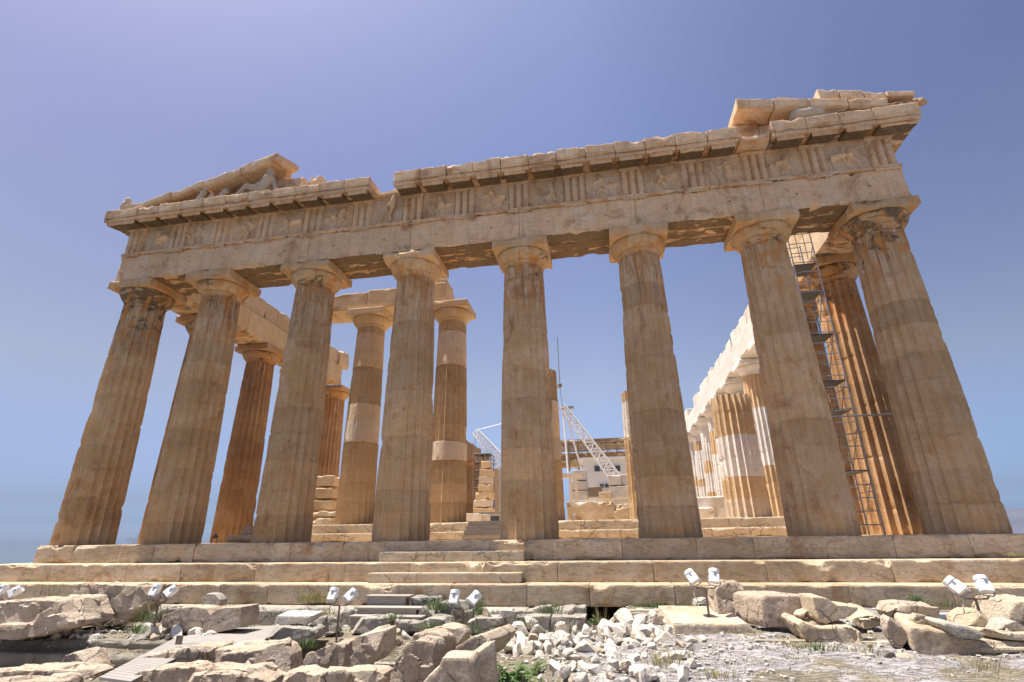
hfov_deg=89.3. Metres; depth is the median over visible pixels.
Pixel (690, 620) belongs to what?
long block
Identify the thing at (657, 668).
rubble stone
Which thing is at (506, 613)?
white block
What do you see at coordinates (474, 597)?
floodlight stand
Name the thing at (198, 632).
rubble stone
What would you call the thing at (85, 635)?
rubble stone
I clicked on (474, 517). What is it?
sawn block
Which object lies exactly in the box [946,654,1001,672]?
grass tuft
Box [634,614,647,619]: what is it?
rubble stone
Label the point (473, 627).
grass tuft
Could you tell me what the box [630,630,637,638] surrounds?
rubble stone
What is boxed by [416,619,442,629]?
grass tuft
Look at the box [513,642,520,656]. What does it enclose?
rubble stone
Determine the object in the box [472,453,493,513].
scaffold
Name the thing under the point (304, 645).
grass tuft
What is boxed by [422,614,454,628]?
foundation block
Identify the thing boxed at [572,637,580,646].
rubble stone
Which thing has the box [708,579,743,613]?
upright block
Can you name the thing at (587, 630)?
rubble stone
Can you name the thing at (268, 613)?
foundation wall
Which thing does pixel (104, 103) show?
sky
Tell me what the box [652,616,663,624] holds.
rubble stone
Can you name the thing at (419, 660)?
standing slab
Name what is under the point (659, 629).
rubble stone
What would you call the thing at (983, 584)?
floodlight stand
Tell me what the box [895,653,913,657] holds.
pink stone
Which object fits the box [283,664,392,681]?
long slab
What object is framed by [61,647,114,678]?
broken block
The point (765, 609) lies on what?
square block
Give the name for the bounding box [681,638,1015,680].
dry grass
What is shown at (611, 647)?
rubble stone
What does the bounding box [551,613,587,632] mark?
foundation block
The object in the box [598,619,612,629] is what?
rubble stone
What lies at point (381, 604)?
wooden steps
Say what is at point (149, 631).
rubble stone
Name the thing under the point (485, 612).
white block
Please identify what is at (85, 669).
long slab
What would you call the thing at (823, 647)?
grass tuft
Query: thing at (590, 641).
rubble stone
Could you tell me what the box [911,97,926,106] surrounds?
lion spout
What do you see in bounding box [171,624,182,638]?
rubble stone
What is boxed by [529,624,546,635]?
rubble stone
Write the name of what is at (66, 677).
long slab
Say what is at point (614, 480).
sawn block
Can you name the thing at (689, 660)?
rubble stone
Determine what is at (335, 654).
stone block
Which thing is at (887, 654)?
dark stone
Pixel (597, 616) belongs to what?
grass tuft
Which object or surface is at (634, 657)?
rubble stone
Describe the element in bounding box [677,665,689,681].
rubble stone
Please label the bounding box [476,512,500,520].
shed
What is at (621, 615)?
rubble stone
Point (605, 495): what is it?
sawn block
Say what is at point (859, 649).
grass tuft
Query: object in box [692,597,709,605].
grey boulder
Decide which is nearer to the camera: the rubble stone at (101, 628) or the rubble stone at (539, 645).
the rubble stone at (539, 645)
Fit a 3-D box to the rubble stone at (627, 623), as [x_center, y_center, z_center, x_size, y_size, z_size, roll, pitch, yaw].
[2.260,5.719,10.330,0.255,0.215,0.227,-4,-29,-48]
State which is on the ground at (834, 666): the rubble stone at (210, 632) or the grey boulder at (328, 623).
the grey boulder at (328, 623)
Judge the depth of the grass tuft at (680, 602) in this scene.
12.48 m
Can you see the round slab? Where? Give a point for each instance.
(862, 617)
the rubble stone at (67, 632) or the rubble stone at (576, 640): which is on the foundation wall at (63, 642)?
the rubble stone at (67, 632)
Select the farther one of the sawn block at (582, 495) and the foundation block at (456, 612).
the sawn block at (582, 495)
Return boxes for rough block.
[875,599,939,618]
[880,614,907,647]
[985,617,1023,630]
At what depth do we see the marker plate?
10.89 m
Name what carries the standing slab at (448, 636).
on the ground at (834, 666)
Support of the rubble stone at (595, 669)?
on the rubble stone
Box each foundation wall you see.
[0,637,169,649]
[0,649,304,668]
[133,603,581,625]
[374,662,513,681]
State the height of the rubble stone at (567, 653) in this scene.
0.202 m
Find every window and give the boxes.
[490,516,498,520]
[593,465,606,472]
[599,483,609,487]
[608,465,620,472]
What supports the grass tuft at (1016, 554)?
on the ruined temple
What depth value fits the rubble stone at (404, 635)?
11.68 m
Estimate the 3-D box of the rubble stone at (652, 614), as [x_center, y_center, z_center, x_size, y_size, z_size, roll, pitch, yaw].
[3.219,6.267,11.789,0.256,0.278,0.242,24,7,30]
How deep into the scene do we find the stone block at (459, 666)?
7.31 m
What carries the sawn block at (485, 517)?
on the ruined temple
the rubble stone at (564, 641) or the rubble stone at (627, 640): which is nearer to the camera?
the rubble stone at (564, 641)
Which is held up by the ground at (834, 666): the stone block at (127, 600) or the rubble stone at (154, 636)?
the stone block at (127, 600)
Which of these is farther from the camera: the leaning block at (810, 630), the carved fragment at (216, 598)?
the carved fragment at (216, 598)
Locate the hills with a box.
[1005,508,1023,532]
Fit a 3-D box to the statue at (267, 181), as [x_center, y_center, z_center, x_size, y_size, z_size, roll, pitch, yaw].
[-10.982,-6.677,22.064,2.329,1.289,0.563,-4,-21,9]
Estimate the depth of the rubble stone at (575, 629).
9.83 m
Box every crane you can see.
[472,424,500,511]
[557,337,628,503]
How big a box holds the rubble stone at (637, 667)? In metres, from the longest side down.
0.334 x 0.249 x 0.191 m
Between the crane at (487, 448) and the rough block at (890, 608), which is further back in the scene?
the crane at (487, 448)
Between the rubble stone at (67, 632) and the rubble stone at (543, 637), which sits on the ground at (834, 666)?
the rubble stone at (543, 637)
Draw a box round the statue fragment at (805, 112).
[788,106,825,120]
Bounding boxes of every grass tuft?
[120,620,150,633]
[133,606,164,620]
[294,589,320,602]
[294,638,320,648]
[311,592,332,602]
[318,607,337,615]
[381,610,405,620]
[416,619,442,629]
[423,596,448,609]
[465,622,482,633]
[471,596,486,614]
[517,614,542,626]
[538,599,564,614]
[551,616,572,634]
[592,607,608,625]
[626,603,648,606]
[630,212,646,221]
[638,647,683,668]
[645,601,667,607]
[669,601,691,605]
[694,664,739,680]
[779,638,820,648]
[795,641,839,653]
[841,642,880,655]
[929,598,960,606]
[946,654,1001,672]
[1000,551,1023,555]
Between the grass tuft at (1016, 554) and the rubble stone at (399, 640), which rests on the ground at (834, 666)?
the rubble stone at (399, 640)
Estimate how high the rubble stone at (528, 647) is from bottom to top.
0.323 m
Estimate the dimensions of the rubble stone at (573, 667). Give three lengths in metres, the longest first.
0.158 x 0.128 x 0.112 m
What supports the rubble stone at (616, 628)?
on the ground at (834, 666)
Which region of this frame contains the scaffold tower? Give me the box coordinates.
[788,233,892,534]
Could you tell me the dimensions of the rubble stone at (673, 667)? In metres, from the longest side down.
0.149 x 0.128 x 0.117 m
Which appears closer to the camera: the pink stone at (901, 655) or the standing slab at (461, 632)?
the pink stone at (901, 655)
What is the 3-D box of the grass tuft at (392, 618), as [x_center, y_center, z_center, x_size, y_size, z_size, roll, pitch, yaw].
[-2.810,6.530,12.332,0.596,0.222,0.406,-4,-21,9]
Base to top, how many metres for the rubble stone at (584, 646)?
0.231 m
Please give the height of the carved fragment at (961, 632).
0.299 m
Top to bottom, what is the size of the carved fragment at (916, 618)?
0.250 m
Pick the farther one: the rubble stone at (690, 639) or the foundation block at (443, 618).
the foundation block at (443, 618)
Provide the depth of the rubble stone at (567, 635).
8.92 m
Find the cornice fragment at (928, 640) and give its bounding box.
[894,612,1023,655]
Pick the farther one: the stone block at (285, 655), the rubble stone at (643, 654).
the stone block at (285, 655)
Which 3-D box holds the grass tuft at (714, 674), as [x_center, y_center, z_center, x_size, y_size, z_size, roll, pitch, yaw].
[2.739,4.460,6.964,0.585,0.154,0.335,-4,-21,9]
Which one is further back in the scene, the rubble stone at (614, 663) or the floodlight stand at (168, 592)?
the floodlight stand at (168, 592)
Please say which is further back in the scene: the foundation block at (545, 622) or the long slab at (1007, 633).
the foundation block at (545, 622)
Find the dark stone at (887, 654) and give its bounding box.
[882,650,895,657]
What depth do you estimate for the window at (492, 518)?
38.96 m
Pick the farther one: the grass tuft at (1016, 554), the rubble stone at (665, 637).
the grass tuft at (1016, 554)
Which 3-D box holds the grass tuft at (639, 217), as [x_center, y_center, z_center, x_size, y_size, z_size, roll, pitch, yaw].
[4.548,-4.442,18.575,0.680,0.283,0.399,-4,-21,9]
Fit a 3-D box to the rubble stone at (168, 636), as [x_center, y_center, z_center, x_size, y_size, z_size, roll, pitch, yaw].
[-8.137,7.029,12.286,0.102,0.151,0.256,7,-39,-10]
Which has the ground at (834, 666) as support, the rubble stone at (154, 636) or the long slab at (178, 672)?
the long slab at (178, 672)
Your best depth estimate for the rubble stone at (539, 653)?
9.78 m
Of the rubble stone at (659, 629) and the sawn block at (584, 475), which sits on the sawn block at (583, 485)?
the sawn block at (584, 475)
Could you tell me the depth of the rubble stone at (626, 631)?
9.71 m
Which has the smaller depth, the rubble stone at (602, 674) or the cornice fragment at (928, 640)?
the rubble stone at (602, 674)
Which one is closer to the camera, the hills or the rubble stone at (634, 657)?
the rubble stone at (634, 657)
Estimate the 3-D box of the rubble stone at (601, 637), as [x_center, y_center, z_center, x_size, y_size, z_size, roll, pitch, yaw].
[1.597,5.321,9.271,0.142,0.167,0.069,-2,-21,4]
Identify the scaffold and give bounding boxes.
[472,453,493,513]
[561,437,624,470]
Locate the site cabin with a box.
[579,456,625,501]
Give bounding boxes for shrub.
[497,660,543,681]
[507,660,546,681]
[586,615,604,625]
[906,595,940,608]
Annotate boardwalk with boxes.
[99,625,278,681]
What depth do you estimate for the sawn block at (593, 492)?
43.19 m
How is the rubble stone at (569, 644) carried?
on the ground at (834, 666)
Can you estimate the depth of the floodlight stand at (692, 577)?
10.53 m
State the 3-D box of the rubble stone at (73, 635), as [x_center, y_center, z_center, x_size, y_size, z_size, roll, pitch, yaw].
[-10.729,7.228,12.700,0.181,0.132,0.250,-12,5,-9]
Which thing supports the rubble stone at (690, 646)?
on the ground at (834, 666)
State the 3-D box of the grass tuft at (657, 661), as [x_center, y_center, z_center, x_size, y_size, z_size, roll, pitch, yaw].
[2.221,4.737,7.707,0.706,0.351,0.490,-4,-21,9]
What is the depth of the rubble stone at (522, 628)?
12.06 m
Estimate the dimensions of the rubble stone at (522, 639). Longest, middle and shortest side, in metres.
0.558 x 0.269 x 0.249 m
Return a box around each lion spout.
[119,198,131,209]
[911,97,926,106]
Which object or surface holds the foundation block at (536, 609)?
on the foundation wall at (268, 613)
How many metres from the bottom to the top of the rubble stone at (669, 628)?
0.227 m
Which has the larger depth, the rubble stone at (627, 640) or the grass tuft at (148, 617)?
the grass tuft at (148, 617)
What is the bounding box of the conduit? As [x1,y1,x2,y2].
[609,609,657,621]
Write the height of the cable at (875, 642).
0.046 m
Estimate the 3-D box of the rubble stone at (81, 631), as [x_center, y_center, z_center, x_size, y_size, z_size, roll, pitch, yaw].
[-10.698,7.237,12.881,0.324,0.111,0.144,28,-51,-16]
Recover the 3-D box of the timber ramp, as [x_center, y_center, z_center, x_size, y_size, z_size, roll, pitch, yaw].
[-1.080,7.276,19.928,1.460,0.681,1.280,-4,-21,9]
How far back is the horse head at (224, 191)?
22.05 m
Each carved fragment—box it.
[202,592,226,605]
[794,608,806,617]
[798,593,857,623]
[908,613,929,624]
[924,617,984,640]
[946,606,988,626]
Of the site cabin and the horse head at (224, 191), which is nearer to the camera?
the horse head at (224, 191)
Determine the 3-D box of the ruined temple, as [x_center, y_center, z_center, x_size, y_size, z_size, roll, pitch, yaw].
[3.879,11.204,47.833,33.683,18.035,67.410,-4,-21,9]
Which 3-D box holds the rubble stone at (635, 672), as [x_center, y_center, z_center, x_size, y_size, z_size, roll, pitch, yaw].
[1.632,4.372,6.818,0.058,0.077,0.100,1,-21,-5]
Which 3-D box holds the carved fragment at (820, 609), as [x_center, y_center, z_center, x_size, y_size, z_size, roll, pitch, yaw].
[5.770,4.869,9.444,0.810,0.455,0.455,-4,-21,9]
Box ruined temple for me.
[0,89,1023,624]
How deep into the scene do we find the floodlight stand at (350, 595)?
11.87 m
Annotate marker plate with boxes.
[175,635,183,644]
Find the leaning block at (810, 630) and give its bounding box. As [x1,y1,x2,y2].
[781,613,862,643]
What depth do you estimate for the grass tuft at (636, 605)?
12.64 m
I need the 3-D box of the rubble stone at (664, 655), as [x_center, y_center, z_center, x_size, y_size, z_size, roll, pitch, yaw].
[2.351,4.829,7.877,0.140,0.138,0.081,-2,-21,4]
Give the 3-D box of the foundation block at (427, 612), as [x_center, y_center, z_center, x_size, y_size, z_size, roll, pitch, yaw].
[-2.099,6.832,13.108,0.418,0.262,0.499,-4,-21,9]
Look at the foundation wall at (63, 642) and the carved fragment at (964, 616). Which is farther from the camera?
the foundation wall at (63, 642)
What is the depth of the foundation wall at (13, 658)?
12.05 m
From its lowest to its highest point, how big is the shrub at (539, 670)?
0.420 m
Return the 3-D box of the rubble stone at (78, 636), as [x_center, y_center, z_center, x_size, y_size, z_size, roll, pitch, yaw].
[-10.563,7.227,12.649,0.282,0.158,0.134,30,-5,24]
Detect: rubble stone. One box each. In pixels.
[51,632,61,639]
[60,630,72,635]
[69,632,78,638]
[75,629,87,633]
[76,633,81,638]
[82,633,93,638]
[88,633,100,643]
[96,626,105,629]
[129,623,157,639]
[150,632,159,640]
[159,624,170,635]
[165,634,170,639]
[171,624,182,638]
[187,627,202,634]
[195,629,203,634]
[203,630,218,635]
[396,635,402,644]
[397,628,401,636]
[401,630,411,639]
[504,643,514,650]
[512,621,527,635]
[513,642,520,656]
[516,633,527,648]
[522,640,535,654]
[524,616,538,630]
[528,633,538,640]
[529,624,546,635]
[534,641,542,649]
[535,650,543,657]
[537,674,545,681]
[539,633,551,643]
[542,641,554,653]
[545,632,553,637]
[549,659,560,673]
[551,630,564,645]
[554,649,560,656]
[555,624,568,632]
[556,646,565,651]
[560,664,570,678]
[561,637,568,645]
[562,648,573,658]
[563,632,571,641]
[566,641,572,647]
[568,663,575,671]
[568,674,574,681]
[569,655,580,661]
[572,624,577,633]
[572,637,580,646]
[572,672,588,681]
[574,640,594,651]
[576,632,590,640]
[579,661,589,672]
[581,625,592,635]
[582,638,593,644]
[588,664,602,674]
[589,676,608,681]
[591,655,599,662]
[594,646,604,653]
[597,633,604,642]
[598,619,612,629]
[599,671,606,678]
[604,626,612,639]
[604,638,620,657]
[605,672,615,679]
[607,665,615,671]
[608,655,620,664]
[608,659,619,668]
[611,623,626,638]
[613,635,623,644]
[614,608,633,623]
[618,677,629,681]
[620,626,630,636]
[620,661,631,671]
[621,642,628,649]
[622,620,631,630]
[623,638,631,643]
[628,639,640,648]
[628,664,644,678]
[629,653,639,661]
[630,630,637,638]
[632,616,646,628]
[633,669,637,676]
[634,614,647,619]
[636,630,645,641]
[637,666,658,681]
[638,624,652,636]
[640,650,647,657]
[643,638,652,645]
[647,642,655,649]
[648,609,657,618]
[649,623,655,632]
[650,633,655,640]
[651,673,656,679]
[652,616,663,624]
[654,631,676,644]
[655,625,664,636]
[655,666,659,672]
[656,673,666,681]
[661,653,669,662]
[664,625,672,634]
[669,650,685,659]
[669,663,678,672]
[676,640,686,647]
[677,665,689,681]
[684,642,695,651]
[685,636,697,642]
[687,658,693,663]
[689,661,697,667]
[696,634,707,641]
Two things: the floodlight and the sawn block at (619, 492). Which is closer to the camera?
the floodlight
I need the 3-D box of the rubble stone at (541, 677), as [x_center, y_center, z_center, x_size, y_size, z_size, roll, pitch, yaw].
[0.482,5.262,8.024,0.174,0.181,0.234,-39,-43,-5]
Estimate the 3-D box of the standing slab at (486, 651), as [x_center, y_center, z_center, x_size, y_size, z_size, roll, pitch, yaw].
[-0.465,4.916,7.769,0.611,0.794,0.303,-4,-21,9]
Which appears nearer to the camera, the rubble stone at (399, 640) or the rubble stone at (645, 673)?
the rubble stone at (645, 673)
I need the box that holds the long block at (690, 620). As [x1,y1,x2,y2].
[658,606,755,634]
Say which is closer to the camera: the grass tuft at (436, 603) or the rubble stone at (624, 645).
the rubble stone at (624, 645)
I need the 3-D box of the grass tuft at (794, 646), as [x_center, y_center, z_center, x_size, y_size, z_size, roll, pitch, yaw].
[4.794,5.027,8.599,0.670,0.222,0.391,-4,-21,9]
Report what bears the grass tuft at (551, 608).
on the foundation block at (579, 620)
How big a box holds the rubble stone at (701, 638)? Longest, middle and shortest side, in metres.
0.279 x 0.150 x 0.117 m
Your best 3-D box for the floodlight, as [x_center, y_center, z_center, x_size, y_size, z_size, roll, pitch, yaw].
[-11.152,7.403,19.471,0.214,0.366,0.210,15,-26,-36]
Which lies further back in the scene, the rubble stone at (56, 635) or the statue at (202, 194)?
the statue at (202, 194)
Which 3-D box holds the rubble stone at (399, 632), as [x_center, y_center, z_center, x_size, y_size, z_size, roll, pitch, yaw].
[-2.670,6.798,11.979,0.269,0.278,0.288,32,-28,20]
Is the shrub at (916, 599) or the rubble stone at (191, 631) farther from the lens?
the rubble stone at (191, 631)
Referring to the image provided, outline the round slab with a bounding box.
[846,603,880,628]
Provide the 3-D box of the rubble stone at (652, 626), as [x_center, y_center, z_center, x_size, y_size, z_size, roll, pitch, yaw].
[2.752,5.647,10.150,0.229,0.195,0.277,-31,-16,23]
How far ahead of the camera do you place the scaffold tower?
18.13 m
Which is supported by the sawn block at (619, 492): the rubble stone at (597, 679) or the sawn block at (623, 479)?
the sawn block at (623, 479)
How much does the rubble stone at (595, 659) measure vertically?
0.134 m
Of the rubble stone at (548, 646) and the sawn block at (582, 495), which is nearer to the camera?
the rubble stone at (548, 646)
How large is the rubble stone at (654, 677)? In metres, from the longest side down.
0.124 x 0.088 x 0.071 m
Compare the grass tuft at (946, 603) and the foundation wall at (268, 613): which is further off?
the foundation wall at (268, 613)
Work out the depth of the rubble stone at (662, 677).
6.75 m
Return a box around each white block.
[482,606,491,616]
[498,608,514,617]
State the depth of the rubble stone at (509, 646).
10.05 m
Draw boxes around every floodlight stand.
[0,583,23,600]
[144,583,178,639]
[327,587,357,643]
[448,589,481,623]
[684,568,720,616]
[942,574,995,610]
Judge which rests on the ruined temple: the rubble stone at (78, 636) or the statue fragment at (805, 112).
the statue fragment at (805, 112)
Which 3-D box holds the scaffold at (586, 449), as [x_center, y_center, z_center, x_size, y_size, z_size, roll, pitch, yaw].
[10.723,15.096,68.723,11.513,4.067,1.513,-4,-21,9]
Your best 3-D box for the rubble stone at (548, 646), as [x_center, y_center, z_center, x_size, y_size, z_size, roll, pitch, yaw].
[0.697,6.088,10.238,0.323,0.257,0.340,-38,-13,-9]
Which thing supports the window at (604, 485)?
in the site cabin
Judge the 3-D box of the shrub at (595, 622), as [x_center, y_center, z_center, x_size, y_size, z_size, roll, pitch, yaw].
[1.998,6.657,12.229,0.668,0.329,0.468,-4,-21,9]
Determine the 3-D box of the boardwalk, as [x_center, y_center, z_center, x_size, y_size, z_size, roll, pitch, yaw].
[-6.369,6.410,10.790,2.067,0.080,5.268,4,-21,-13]
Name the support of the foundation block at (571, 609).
on the foundation wall at (268, 613)
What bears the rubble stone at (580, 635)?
on the ground at (834, 666)
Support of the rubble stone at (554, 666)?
on the ground at (834, 666)
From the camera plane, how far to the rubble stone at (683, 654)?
7.95 m
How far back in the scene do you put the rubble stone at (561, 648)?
8.60 m
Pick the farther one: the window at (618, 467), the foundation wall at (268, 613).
the window at (618, 467)
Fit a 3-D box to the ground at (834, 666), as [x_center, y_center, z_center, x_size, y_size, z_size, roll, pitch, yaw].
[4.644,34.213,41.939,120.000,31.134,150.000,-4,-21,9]
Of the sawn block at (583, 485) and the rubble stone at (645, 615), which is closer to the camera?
the rubble stone at (645, 615)
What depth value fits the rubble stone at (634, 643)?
8.91 m
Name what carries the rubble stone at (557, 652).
on the ground at (834, 666)
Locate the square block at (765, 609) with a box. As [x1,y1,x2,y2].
[733,590,809,627]
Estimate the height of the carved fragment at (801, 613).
0.175 m
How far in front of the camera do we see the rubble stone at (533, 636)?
10.87 m
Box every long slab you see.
[0,661,113,678]
[0,672,83,681]
[134,660,285,681]
[188,668,277,681]
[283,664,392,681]
[967,626,1023,640]
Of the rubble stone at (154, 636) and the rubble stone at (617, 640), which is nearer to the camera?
the rubble stone at (617, 640)
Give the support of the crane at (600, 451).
on the ruined temple
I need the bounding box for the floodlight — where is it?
[211,533,217,542]
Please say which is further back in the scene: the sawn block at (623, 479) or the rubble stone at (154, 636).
the sawn block at (623, 479)
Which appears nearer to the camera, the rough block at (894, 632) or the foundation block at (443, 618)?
the rough block at (894, 632)
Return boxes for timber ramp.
[461,521,500,539]
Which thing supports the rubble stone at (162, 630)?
on the foundation wall at (63, 642)
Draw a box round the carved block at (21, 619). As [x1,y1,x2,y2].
[0,594,114,639]
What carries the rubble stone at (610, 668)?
on the ground at (834, 666)
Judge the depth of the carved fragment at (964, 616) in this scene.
8.80 m
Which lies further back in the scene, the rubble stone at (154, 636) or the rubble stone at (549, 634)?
the rubble stone at (154, 636)
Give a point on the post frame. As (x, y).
(570, 476)
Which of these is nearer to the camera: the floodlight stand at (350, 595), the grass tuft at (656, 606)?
the floodlight stand at (350, 595)
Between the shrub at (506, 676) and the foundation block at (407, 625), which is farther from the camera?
the foundation block at (407, 625)
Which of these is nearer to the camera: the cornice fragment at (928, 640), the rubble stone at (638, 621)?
the cornice fragment at (928, 640)
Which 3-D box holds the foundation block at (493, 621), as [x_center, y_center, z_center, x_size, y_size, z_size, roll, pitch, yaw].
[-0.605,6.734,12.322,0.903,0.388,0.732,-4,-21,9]
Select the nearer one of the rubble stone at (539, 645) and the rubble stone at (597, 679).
the rubble stone at (597, 679)
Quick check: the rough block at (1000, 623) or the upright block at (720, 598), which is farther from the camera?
the upright block at (720, 598)
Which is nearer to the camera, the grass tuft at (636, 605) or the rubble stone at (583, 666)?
the rubble stone at (583, 666)
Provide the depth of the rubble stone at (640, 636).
9.25 m
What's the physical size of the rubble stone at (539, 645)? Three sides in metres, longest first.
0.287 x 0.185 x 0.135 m
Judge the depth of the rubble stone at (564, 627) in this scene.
9.70 m
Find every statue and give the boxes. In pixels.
[195,186,206,199]
[235,168,277,194]
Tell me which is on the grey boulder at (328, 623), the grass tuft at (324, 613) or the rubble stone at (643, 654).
the grass tuft at (324, 613)
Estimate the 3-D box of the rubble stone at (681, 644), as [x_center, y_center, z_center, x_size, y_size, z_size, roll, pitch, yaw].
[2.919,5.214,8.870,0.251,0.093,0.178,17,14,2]
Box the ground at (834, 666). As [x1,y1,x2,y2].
[0,605,1023,681]
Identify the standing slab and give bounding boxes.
[390,635,445,681]
[411,628,457,654]
[434,622,471,644]
[474,640,498,681]
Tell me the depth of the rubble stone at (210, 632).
12.19 m
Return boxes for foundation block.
[352,613,393,633]
[394,618,424,631]
[411,595,442,605]
[418,605,437,616]
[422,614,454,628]
[438,599,470,615]
[467,614,506,633]
[516,613,551,629]
[533,604,551,613]
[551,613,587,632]
[557,604,586,614]
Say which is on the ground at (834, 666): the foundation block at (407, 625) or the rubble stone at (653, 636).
the rubble stone at (653, 636)
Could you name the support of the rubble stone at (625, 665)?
on the ground at (834, 666)
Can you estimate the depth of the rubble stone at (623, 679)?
6.61 m
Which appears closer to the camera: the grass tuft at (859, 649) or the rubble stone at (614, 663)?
the rubble stone at (614, 663)
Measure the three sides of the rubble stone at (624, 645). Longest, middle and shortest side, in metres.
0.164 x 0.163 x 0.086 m
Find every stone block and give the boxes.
[73,581,171,626]
[141,640,234,662]
[162,604,259,632]
[209,637,302,672]
[303,637,373,668]
[348,624,396,666]
[424,650,480,681]
[456,624,515,652]
[970,594,1023,625]
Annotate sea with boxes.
[0,544,121,563]
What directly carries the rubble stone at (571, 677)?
on the ground at (834, 666)
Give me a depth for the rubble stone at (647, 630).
9.58 m
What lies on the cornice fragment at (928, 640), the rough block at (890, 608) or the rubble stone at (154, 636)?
the rough block at (890, 608)
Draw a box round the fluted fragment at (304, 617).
[275,610,322,624]
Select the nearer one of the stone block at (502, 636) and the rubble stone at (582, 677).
the rubble stone at (582, 677)
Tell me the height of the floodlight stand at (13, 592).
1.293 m
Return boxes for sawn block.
[466,513,481,521]
[482,514,489,520]
[572,481,588,490]
[572,491,588,500]
[573,470,587,480]
[587,486,601,497]
[599,492,611,499]
[608,475,620,485]
[610,486,627,498]
[620,474,626,485]
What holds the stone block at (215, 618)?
on the ground at (834, 666)
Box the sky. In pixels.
[0,0,1023,545]
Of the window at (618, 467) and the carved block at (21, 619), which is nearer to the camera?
the carved block at (21, 619)
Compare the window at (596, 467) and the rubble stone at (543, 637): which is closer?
the rubble stone at (543, 637)
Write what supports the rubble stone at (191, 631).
on the foundation wall at (63, 642)
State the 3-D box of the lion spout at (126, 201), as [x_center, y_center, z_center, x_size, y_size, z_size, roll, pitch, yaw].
[-17.088,-5.938,22.963,0.833,0.897,0.520,-14,-25,32]
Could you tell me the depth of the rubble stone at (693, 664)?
7.38 m
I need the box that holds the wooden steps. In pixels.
[348,594,425,630]
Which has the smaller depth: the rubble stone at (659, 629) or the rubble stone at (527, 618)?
the rubble stone at (659, 629)
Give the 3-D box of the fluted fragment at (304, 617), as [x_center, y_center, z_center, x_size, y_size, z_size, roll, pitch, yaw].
[-4.845,6.299,11.804,0.929,0.242,0.452,-4,-21,9]
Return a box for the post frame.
[563,473,581,501]
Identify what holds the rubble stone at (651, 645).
on the ground at (834, 666)
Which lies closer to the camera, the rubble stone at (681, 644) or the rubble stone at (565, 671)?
the rubble stone at (565, 671)
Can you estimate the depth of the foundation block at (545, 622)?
12.41 m
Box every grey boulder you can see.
[267,624,325,643]
[309,614,342,636]
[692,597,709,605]
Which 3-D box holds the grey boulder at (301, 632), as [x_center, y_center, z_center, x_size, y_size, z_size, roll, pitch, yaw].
[-4.779,6.495,11.452,1.165,0.409,0.577,-4,-21,9]
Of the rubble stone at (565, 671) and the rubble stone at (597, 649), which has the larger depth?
the rubble stone at (597, 649)
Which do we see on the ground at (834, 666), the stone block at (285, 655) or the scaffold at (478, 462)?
the stone block at (285, 655)
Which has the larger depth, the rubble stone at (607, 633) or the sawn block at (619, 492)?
the sawn block at (619, 492)
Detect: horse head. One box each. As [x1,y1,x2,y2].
[218,188,229,195]
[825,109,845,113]
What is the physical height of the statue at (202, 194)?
0.926 m
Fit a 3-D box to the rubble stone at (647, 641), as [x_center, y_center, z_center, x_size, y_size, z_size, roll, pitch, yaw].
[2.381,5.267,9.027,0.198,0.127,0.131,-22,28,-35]
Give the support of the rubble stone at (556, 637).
on the ground at (834, 666)
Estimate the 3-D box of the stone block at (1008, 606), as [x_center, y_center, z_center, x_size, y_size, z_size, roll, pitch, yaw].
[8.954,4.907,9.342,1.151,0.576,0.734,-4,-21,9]
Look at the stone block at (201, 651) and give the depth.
9.86 m
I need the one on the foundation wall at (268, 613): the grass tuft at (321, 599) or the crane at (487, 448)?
the grass tuft at (321, 599)
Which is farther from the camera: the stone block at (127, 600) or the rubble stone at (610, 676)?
the stone block at (127, 600)
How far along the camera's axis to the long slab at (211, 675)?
8.18 m
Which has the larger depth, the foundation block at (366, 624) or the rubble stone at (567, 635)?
the foundation block at (366, 624)
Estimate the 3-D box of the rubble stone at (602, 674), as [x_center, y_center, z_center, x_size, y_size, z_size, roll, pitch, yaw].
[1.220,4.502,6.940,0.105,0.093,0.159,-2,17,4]
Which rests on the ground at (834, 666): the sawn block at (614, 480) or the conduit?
the conduit
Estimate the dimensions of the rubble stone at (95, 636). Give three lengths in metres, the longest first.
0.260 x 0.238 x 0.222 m
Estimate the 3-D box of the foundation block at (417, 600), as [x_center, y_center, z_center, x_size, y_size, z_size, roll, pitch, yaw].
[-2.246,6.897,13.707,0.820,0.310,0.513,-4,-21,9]
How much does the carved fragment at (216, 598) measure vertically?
0.315 m
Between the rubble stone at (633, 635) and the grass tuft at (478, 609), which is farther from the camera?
the grass tuft at (478, 609)
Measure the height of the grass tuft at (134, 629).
0.286 m
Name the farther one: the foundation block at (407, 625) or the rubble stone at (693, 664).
the foundation block at (407, 625)
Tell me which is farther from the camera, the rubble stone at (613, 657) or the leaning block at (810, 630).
the leaning block at (810, 630)
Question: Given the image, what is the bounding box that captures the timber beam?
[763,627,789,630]

